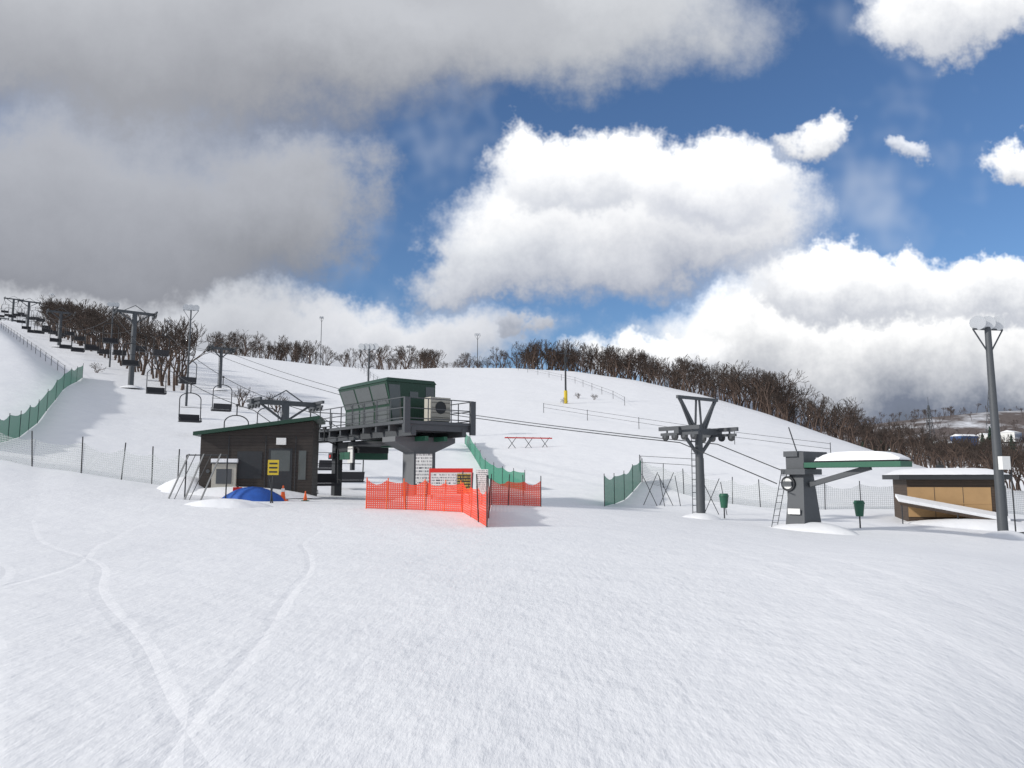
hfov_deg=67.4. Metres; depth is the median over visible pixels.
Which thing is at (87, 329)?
tree
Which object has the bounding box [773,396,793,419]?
tree
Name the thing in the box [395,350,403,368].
tree
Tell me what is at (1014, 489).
tree
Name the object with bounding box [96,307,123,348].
tree
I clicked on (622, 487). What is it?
green net
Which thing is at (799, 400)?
tree
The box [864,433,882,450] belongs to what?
tree
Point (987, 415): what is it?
radio mast
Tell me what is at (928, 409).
radio mast
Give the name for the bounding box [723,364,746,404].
tree
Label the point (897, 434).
tree
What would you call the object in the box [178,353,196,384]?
lift chair
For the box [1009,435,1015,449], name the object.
conifer
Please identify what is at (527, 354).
tree
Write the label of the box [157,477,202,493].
snow pile
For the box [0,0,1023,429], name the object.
sky
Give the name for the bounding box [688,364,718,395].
tree
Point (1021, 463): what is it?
tree
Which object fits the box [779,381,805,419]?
tree
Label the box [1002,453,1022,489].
tree
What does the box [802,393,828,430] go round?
tree
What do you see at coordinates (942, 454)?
tree
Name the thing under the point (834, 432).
tree
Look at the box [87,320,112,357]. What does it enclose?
tree
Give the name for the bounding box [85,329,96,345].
lift chair
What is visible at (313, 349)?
tree
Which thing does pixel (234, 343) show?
tree
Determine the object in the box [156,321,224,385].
tree
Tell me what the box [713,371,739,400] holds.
tree
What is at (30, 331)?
lift chair
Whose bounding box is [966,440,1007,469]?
tree
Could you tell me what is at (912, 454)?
tree
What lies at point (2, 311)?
lift chair
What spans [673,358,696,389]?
tree
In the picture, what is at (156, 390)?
lift chair
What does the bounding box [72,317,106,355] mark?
tree
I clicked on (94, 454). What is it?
net
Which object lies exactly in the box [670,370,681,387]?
tree
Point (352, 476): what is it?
lift chair
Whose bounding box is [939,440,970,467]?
tree
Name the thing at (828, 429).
tree
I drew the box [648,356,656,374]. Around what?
tree
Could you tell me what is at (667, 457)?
piste fence
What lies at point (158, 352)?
lift chair
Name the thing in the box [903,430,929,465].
tree
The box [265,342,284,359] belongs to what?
tree
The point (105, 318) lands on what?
tree
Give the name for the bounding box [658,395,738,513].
lift tower
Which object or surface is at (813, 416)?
tree
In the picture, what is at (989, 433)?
conifer
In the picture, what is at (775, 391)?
tree
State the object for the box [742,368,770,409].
tree
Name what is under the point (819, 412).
tree
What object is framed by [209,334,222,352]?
tree
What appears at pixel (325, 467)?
lift chair
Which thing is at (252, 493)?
blue tarp bundle
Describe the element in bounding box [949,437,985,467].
tree
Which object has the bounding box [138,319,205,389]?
tree
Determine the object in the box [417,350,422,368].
tree
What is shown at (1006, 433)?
house
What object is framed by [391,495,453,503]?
snow drift column
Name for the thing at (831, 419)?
tree
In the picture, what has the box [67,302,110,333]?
tree
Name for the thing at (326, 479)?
lift chair
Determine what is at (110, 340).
lift chair
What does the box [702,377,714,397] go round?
tree
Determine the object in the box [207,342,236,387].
lift tower
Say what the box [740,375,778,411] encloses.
tree
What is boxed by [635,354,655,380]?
tree
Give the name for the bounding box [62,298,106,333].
tree
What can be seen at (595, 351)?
tree
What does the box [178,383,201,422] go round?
lift chair
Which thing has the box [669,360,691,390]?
tree
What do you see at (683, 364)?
tree
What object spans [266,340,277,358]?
tree
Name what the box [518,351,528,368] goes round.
tree
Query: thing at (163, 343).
tree
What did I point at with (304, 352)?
tree
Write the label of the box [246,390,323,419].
lift tower
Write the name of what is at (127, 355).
tree
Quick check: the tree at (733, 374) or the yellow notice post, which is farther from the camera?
the tree at (733, 374)
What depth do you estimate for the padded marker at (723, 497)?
40.39 m
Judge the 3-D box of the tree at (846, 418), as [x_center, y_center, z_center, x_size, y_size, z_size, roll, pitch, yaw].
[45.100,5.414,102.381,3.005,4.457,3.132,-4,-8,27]
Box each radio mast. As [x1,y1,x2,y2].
[926,405,939,457]
[986,394,990,432]
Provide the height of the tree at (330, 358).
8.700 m
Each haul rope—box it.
[3,300,361,440]
[194,347,780,483]
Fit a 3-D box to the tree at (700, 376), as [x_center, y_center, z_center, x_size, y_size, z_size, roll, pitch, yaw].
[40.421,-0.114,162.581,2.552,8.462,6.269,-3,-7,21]
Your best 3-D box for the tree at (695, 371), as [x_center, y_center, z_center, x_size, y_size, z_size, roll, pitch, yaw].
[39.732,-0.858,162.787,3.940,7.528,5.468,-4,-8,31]
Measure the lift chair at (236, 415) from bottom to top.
3.270 m
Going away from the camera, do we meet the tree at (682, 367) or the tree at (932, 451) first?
the tree at (932, 451)
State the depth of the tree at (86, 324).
144.00 m
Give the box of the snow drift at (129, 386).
[120,385,144,388]
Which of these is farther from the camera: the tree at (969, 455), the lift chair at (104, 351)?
the lift chair at (104, 351)
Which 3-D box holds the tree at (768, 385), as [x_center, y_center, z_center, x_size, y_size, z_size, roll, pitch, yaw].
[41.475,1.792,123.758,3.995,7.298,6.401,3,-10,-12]
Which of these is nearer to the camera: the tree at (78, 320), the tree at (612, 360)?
the tree at (78, 320)
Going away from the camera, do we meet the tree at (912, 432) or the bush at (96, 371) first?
the tree at (912, 432)
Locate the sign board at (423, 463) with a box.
[416,454,431,495]
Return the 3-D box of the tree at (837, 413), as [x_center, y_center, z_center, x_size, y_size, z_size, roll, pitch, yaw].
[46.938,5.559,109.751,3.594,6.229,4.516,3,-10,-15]
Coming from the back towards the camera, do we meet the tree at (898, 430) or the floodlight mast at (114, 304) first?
the floodlight mast at (114, 304)
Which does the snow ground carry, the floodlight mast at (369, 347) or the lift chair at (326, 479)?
the floodlight mast at (369, 347)
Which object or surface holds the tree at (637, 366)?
on the snow ground
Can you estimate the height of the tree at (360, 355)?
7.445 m
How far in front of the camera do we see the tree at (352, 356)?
210.99 m
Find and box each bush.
[89,362,105,372]
[232,386,255,406]
[263,392,290,411]
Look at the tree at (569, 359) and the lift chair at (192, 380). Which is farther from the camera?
the tree at (569, 359)
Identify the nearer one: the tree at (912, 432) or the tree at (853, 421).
the tree at (912, 432)
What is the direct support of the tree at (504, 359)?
on the snow ground
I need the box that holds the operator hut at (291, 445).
[193,416,325,498]
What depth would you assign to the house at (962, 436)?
727.14 m
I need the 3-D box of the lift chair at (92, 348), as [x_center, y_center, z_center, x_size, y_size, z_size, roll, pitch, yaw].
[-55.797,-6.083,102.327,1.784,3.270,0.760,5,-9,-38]
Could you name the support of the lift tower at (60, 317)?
on the snow ground
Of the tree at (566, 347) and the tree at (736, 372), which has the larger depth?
the tree at (566, 347)
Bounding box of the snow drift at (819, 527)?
[768,522,858,535]
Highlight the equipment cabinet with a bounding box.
[210,459,238,487]
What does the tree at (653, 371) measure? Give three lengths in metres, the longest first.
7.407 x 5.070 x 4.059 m
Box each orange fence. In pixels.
[366,477,462,511]
[462,471,487,526]
[488,474,540,517]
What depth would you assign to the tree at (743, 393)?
137.81 m
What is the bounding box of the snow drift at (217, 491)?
[188,487,320,498]
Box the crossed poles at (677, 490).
[642,472,726,514]
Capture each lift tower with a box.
[4,296,23,321]
[17,298,40,325]
[46,307,75,344]
[112,305,157,384]
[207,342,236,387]
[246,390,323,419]
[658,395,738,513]
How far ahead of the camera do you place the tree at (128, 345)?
112.50 m
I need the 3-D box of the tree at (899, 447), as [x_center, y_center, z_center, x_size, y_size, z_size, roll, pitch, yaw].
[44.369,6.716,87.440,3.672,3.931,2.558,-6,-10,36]
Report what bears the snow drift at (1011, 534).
on the snow ground
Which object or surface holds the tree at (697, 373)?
on the snow ground
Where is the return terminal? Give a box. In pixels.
[771,427,911,526]
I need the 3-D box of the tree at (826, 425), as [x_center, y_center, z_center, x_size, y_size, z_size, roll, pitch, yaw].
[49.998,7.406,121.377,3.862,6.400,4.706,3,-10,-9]
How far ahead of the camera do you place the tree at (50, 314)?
183.57 m
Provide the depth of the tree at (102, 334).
131.88 m
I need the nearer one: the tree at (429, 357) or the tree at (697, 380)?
the tree at (697, 380)
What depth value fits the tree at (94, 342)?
146.91 m
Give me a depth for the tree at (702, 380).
157.58 m
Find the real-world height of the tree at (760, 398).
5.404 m
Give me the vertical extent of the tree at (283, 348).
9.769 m
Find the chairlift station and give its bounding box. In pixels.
[310,396,475,496]
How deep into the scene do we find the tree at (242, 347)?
214.84 m
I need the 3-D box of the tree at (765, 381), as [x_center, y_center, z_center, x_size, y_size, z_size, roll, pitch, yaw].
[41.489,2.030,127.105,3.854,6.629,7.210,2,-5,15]
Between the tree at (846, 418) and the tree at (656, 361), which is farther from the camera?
the tree at (656, 361)
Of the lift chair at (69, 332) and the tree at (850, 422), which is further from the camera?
the lift chair at (69, 332)
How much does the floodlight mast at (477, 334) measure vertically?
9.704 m
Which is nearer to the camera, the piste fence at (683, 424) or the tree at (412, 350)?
the piste fence at (683, 424)
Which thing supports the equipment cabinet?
on the snow ground
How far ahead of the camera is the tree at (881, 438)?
100.47 m
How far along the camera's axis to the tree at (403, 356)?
206.85 m
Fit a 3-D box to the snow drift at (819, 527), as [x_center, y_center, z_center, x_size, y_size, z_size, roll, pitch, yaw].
[13.310,6.368,34.062,3.191,0.500,5.020,6,-9,-42]
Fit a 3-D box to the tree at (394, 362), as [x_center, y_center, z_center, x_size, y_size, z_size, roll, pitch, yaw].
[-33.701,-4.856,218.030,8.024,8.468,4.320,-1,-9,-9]
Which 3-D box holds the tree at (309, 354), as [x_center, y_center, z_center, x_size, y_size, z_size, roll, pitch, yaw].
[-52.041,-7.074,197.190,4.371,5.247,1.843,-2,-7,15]
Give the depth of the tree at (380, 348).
195.99 m
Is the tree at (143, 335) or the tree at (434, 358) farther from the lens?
the tree at (434, 358)
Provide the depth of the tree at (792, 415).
143.19 m
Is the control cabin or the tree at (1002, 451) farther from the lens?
the tree at (1002, 451)
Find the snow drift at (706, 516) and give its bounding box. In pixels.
[682,513,721,519]
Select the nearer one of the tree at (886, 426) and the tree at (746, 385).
the tree at (886, 426)
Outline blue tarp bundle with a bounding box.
[222,486,283,501]
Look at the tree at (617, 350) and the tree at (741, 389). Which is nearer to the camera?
the tree at (741, 389)
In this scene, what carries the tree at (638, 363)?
on the snow ground
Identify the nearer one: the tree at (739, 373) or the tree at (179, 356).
the tree at (179, 356)
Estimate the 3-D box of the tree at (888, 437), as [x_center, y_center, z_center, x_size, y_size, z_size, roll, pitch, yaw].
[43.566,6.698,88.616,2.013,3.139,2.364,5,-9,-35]
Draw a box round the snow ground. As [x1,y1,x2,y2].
[0,320,1023,767]
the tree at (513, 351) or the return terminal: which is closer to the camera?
the return terminal
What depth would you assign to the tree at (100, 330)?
129.11 m
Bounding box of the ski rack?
[168,454,227,499]
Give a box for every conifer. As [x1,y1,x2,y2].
[987,426,990,445]
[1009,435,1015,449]
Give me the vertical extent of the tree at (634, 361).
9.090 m
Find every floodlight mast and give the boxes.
[107,302,119,366]
[183,304,199,405]
[319,316,323,364]
[358,343,378,380]
[474,333,480,362]
[969,316,1015,530]
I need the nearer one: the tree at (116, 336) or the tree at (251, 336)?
the tree at (116, 336)
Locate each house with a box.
[950,434,978,444]
[976,433,987,439]
[1000,430,1021,441]
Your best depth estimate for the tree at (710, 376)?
151.55 m
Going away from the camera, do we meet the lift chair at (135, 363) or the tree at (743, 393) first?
the lift chair at (135, 363)
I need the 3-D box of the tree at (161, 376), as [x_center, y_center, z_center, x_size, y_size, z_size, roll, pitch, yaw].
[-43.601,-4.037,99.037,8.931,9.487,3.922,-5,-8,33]
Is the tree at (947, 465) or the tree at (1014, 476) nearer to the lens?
the tree at (1014, 476)
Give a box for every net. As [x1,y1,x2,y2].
[0,363,83,441]
[0,431,198,484]
[465,434,524,489]
[604,460,641,505]
[642,462,1023,513]
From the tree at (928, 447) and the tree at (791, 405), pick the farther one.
the tree at (791, 405)
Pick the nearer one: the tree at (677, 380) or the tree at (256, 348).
the tree at (677, 380)
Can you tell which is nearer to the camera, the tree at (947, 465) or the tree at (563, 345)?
the tree at (947, 465)
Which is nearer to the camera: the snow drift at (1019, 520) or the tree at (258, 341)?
the snow drift at (1019, 520)
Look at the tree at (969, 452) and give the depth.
73.50 m
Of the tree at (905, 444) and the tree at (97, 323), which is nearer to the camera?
the tree at (905, 444)
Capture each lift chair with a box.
[1,301,8,312]
[12,303,21,316]
[17,309,25,322]
[22,315,31,329]
[27,317,37,332]
[34,317,44,333]
[36,309,44,321]
[42,316,52,332]
[50,323,61,342]
[59,328,72,348]
[64,318,75,335]
[71,330,84,352]
[74,326,85,340]
[85,326,100,350]
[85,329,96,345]
[97,338,109,354]
[102,317,118,343]
[112,332,126,355]
[122,336,139,366]
[136,326,146,351]
[146,360,166,394]
[152,328,169,356]
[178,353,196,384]
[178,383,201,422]
[211,376,231,411]
[224,404,248,427]
[257,398,278,422]
[317,427,340,485]
[318,422,342,469]
[342,460,364,482]
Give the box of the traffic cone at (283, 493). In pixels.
[281,485,287,500]
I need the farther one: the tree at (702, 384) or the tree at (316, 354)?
the tree at (316, 354)
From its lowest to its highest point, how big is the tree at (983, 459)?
3.807 m
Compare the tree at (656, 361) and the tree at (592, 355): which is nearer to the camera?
the tree at (656, 361)
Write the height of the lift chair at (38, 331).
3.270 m
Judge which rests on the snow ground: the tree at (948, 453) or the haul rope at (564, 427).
the tree at (948, 453)
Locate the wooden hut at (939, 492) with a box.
[882,465,1012,523]
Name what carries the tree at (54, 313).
on the snow ground
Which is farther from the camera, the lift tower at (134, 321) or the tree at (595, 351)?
the tree at (595, 351)
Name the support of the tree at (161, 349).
on the snow ground
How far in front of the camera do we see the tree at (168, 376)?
100.49 m
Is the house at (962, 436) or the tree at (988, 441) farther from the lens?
the house at (962, 436)
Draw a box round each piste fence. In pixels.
[518,365,624,405]
[543,403,830,452]
[639,455,703,465]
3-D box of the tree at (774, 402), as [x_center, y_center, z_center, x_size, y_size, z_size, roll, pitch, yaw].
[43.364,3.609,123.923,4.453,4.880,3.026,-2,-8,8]
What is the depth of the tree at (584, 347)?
217.01 m
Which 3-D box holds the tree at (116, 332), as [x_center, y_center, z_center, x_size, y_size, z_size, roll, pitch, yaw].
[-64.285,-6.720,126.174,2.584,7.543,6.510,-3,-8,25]
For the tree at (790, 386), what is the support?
on the snow ground
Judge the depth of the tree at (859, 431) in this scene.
104.80 m
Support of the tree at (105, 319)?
on the snow ground
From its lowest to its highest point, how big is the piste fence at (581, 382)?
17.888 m
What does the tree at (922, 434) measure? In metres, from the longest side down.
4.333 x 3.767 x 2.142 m
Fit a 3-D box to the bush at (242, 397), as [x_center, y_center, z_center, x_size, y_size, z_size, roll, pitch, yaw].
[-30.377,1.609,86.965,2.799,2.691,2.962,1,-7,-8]
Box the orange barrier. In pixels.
[505,437,551,447]
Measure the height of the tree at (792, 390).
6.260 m
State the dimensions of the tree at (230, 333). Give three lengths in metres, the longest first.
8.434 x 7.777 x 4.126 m
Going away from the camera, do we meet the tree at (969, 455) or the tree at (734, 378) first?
the tree at (969, 455)
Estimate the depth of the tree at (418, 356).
214.23 m
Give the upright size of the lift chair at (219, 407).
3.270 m
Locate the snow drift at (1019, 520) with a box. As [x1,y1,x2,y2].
[1010,519,1023,521]
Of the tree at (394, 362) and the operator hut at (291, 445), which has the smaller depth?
the operator hut at (291, 445)
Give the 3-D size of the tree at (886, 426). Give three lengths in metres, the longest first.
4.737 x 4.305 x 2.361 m
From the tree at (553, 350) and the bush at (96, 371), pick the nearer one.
the bush at (96, 371)
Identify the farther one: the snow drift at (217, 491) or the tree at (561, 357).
the tree at (561, 357)
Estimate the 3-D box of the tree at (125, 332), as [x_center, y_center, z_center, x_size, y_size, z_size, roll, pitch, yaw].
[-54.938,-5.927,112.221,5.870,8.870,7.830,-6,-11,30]
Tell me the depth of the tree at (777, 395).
126.38 m
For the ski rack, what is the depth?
33.59 m
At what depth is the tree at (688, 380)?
167.16 m
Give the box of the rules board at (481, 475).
[476,469,487,503]
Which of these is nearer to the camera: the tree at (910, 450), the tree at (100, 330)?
the tree at (910, 450)
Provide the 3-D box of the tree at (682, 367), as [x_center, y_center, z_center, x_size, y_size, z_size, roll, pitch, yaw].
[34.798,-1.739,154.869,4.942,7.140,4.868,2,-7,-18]
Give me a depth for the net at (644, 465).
47.74 m
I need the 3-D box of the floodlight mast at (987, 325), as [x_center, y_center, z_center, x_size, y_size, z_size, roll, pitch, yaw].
[22.324,2.012,35.393,1.673,10.445,0.780,1,-7,-9]
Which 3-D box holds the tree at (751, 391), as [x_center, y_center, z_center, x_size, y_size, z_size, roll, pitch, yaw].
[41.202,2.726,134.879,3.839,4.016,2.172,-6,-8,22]
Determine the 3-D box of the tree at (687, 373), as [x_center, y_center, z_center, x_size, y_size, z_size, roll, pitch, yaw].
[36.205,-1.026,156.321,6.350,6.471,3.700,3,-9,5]
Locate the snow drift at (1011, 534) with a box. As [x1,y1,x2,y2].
[982,531,1023,539]
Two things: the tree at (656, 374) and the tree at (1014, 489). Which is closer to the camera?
the tree at (1014, 489)
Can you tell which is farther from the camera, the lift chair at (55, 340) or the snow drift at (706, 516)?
the lift chair at (55, 340)
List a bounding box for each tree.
[38,304,55,330]
[41,298,55,327]
[43,303,55,330]
[44,302,65,338]
[54,304,69,339]
[57,299,98,343]
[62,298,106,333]
[63,308,90,343]
[66,307,87,345]
[66,317,101,355]
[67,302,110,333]
[69,317,102,355]
[70,305,85,345]
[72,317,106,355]
[74,311,93,343]
[82,303,107,344]
[86,305,106,344]
[87,313,131,349]
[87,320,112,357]
[88,308,122,339]
[89,306,126,349]
[94,313,127,345]
[95,320,110,357]
[95,323,117,348]
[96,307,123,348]
[100,307,118,343]
[100,321,131,362]
[101,322,131,365]
[103,315,122,359]
[105,323,129,351]
[106,319,129,362]
[109,314,158,371]
[110,313,154,368]
[117,326,138,371]
[119,323,153,367]
[121,326,164,371]
[126,325,169,378]
[126,328,148,374]
[129,315,164,374]
[136,328,168,377]
[137,330,171,380]
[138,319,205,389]
[143,331,172,376]
[145,323,187,381]
[147,318,194,385]
[155,326,195,385]
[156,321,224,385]
[158,316,208,389]
[167,336,193,390]
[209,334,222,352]
[210,332,238,353]
[224,337,241,354]
[227,332,244,354]
[233,329,266,355]
[239,333,258,355]
[239,339,257,355]
[249,340,265,357]
[253,334,264,357]
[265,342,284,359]
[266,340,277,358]
[275,334,289,360]
[275,337,289,361]
[281,340,304,361]
[287,341,298,361]
[292,345,302,362]
[299,340,310,362]
[301,351,321,364]
[303,347,316,363]
[306,340,319,363]
[315,344,337,365]
[322,350,337,365]
[323,347,334,365]
[344,348,358,366]
[355,350,372,367]
[370,345,394,369]
[371,349,385,369]
[375,347,384,368]
[382,354,402,369]
[393,345,415,368]
[395,346,417,368]
[395,349,408,368]
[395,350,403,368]
[413,349,425,365]
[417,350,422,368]
[424,350,434,367]
[428,350,442,366]
[472,356,484,367]
[490,346,497,367]
[491,352,509,367]
[498,350,510,367]
[503,341,523,366]
[506,351,524,365]
[516,343,538,368]
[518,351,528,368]
[522,348,535,368]
[525,338,547,368]
[528,343,548,368]
[537,339,550,369]
[537,346,566,369]
[541,348,554,369]
[542,346,561,370]
[544,342,560,369]
[551,338,580,370]
[553,344,569,370]
[554,341,570,370]
[560,344,576,370]
[562,343,582,366]
[564,351,581,370]
[569,345,590,372]
[570,350,586,371]
[577,345,594,366]
[581,342,601,373]
[583,356,592,373]
[586,353,600,369]
[587,348,603,374]
[594,346,606,374]
[596,349,611,375]
[602,344,623,376]
[602,348,621,377]
[603,350,615,375]
[606,345,622,376]
[606,353,619,370]
[607,346,625,376]
[615,347,643,379]
[617,349,647,378]
[619,348,647,379]
[623,348,639,378]
[623,355,649,380]
[625,358,643,379]
[634,353,648,381]
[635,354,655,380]
[635,361,645,380]
[640,363,659,383]
[641,363,661,385]
[642,363,654,382]
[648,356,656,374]
[648,369,660,384]
[652,357,665,386]
[659,357,685,386]
[660,357,691,387]
[660,370,678,387]
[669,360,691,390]
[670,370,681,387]
[672,358,705,391]
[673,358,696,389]
[674,358,698,390]
[676,364,705,391]
[676,371,700,392]
[677,354,706,392]
[687,375,695,385]
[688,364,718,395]
[690,363,708,388]
[692,361,701,394]
[692,370,702,393]
[694,363,725,398]
[696,380,708,396]
[697,365,706,394]
[700,378,713,395]
[701,371,717,394]
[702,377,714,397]
[704,360,751,403]
[712,379,724,399]
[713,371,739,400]
[713,379,728,402]
[714,371,735,404]
[716,366,744,404]
[719,383,743,402]
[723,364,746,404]
[725,370,758,408]
[726,375,749,405]
[732,381,752,405]
[733,370,776,409]
[735,380,759,407]
[735,386,749,407]
[736,388,755,407]
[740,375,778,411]
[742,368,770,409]
[748,368,763,411]
[750,387,768,413]
[751,378,774,413]
[755,368,808,419]
[760,371,789,414]
[761,371,787,414]
[762,375,784,416]
[764,381,781,417]
[768,392,794,418]
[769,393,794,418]
[771,372,818,420]
[772,385,794,417]
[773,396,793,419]
[775,390,785,416]
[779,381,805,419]
[779,393,803,420]
[789,393,809,425]
[789,402,796,422]
[789,408,796,423]
[795,397,817,423]
[795,401,818,428]
[796,400,815,427]
[798,393,834,429]
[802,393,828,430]
[807,404,824,430]
[810,401,834,432]
[814,411,842,435]
[815,413,839,434]
[816,405,836,430]
[818,412,836,436]
[818,421,844,440]
[821,398,865,438]
[821,408,841,435]
[823,402,847,439]
[827,397,862,443]
[829,420,839,437]
[834,415,858,442]
[835,406,865,441]
[838,409,859,438]
[840,409,866,439]
[845,415,869,444]
[845,416,869,445]
[853,424,866,447]
[858,422,874,448]
[859,421,884,449]
[860,416,886,450]
[860,422,886,449]
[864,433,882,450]
[868,428,893,450]
[878,429,895,451]
[881,418,903,451]
[883,422,904,452]
[884,427,914,453]
[891,423,909,451]
[896,439,922,465]
[899,422,927,460]
[899,422,936,466]
[899,434,919,456]
[900,426,931,464]
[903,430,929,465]
[906,439,919,460]
[906,439,928,464]
[913,439,943,467]
[914,435,951,464]
[915,439,939,467]
[918,433,949,467]
[921,436,962,467]
[926,432,987,467]
[933,439,963,467]
[935,437,957,467]
[936,437,967,467]
[938,445,960,467]
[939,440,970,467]
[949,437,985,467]
[953,439,990,467]
[954,434,991,467]
[965,437,983,467]
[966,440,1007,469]
[968,436,1010,468]
[968,438,1003,467]
[970,440,1018,481]
[971,445,1017,468]
[983,436,1023,490]
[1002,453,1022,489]
[1008,457,1023,490]
[1013,451,1023,473]
[1014,446,1023,475]
[1014,464,1023,472]
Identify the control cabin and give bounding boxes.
[338,377,450,426]
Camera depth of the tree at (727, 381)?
133.65 m
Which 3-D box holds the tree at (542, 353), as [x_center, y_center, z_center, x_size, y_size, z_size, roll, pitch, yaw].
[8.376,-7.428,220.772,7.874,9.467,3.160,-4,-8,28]
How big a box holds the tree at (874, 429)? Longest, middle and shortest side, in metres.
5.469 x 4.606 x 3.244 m
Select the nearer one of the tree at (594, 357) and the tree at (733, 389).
the tree at (733, 389)
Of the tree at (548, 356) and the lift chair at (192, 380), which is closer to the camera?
the lift chair at (192, 380)
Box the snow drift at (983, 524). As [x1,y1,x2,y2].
[899,519,1023,531]
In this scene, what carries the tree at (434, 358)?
on the snow ground
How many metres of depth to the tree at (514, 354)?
230.27 m
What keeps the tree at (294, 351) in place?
on the snow ground
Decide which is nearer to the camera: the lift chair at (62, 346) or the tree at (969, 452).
the tree at (969, 452)
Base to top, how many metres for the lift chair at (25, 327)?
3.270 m
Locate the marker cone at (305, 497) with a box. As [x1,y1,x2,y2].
[301,491,308,500]
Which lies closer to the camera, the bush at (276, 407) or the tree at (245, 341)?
the bush at (276, 407)
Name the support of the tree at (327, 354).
on the snow ground
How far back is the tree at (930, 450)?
84.17 m
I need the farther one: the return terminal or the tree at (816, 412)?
the tree at (816, 412)
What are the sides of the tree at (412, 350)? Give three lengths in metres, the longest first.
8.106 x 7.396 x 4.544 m
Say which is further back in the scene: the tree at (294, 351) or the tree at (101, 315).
the tree at (294, 351)
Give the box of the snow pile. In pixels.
[184,498,272,507]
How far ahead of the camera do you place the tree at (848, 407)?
107.52 m
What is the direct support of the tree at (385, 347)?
on the snow ground
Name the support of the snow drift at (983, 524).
on the snow ground
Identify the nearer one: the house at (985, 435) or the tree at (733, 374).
the tree at (733, 374)
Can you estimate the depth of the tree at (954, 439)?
73.81 m
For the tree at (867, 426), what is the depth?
92.21 m
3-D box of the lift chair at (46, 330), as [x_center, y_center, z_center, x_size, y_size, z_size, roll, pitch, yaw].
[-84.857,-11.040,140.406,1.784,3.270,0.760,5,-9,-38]
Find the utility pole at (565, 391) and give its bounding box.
[559,349,570,403]
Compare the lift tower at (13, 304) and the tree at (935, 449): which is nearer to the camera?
the tree at (935, 449)
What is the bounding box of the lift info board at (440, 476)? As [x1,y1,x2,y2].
[429,468,472,497]
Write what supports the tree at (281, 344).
on the snow ground
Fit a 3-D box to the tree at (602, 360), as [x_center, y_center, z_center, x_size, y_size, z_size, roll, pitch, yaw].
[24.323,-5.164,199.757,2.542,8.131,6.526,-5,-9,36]
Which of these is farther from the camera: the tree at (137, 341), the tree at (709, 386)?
the tree at (709, 386)
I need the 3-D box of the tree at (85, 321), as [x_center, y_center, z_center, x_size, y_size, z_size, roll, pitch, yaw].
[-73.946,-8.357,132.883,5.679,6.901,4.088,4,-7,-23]
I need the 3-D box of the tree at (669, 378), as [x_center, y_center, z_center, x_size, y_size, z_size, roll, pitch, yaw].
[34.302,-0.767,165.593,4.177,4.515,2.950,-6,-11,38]
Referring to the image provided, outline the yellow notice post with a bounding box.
[267,460,278,502]
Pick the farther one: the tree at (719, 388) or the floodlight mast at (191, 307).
the tree at (719, 388)
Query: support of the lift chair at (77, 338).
hanging from the haul rope at (202, 363)
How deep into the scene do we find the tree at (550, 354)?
212.19 m
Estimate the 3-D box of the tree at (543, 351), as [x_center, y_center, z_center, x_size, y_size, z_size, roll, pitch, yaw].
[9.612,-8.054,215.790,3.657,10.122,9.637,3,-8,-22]
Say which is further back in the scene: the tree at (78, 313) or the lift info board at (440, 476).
the tree at (78, 313)
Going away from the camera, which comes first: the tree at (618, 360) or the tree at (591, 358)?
the tree at (618, 360)
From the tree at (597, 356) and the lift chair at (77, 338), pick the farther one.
the tree at (597, 356)
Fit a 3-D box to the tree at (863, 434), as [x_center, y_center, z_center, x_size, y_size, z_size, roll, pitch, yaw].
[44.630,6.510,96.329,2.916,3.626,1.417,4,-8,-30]
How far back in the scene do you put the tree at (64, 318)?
166.46 m
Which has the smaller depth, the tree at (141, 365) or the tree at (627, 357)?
the tree at (141, 365)
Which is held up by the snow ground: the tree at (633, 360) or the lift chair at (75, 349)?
the tree at (633, 360)
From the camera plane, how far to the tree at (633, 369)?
190.28 m
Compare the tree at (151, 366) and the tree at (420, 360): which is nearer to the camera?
the tree at (151, 366)
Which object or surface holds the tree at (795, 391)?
on the snow ground
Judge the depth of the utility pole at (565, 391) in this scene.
112.83 m
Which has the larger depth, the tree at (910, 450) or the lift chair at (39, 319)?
the lift chair at (39, 319)
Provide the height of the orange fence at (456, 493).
1.735 m
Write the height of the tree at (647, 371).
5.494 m
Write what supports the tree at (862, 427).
on the snow ground
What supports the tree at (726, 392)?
on the snow ground
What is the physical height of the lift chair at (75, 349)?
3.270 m
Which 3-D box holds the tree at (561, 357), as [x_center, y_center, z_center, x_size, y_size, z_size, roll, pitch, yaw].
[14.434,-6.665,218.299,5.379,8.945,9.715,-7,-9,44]
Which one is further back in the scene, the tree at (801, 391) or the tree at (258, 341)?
the tree at (258, 341)
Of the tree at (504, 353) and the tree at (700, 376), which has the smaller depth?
the tree at (700, 376)
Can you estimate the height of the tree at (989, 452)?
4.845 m
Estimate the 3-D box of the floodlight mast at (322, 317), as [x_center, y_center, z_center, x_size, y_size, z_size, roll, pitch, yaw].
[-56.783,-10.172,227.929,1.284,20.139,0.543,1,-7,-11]
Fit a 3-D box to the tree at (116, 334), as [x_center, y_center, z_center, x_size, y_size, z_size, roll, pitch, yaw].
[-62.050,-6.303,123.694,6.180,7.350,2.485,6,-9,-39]
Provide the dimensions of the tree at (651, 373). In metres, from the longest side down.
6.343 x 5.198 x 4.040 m
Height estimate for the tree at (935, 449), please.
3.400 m

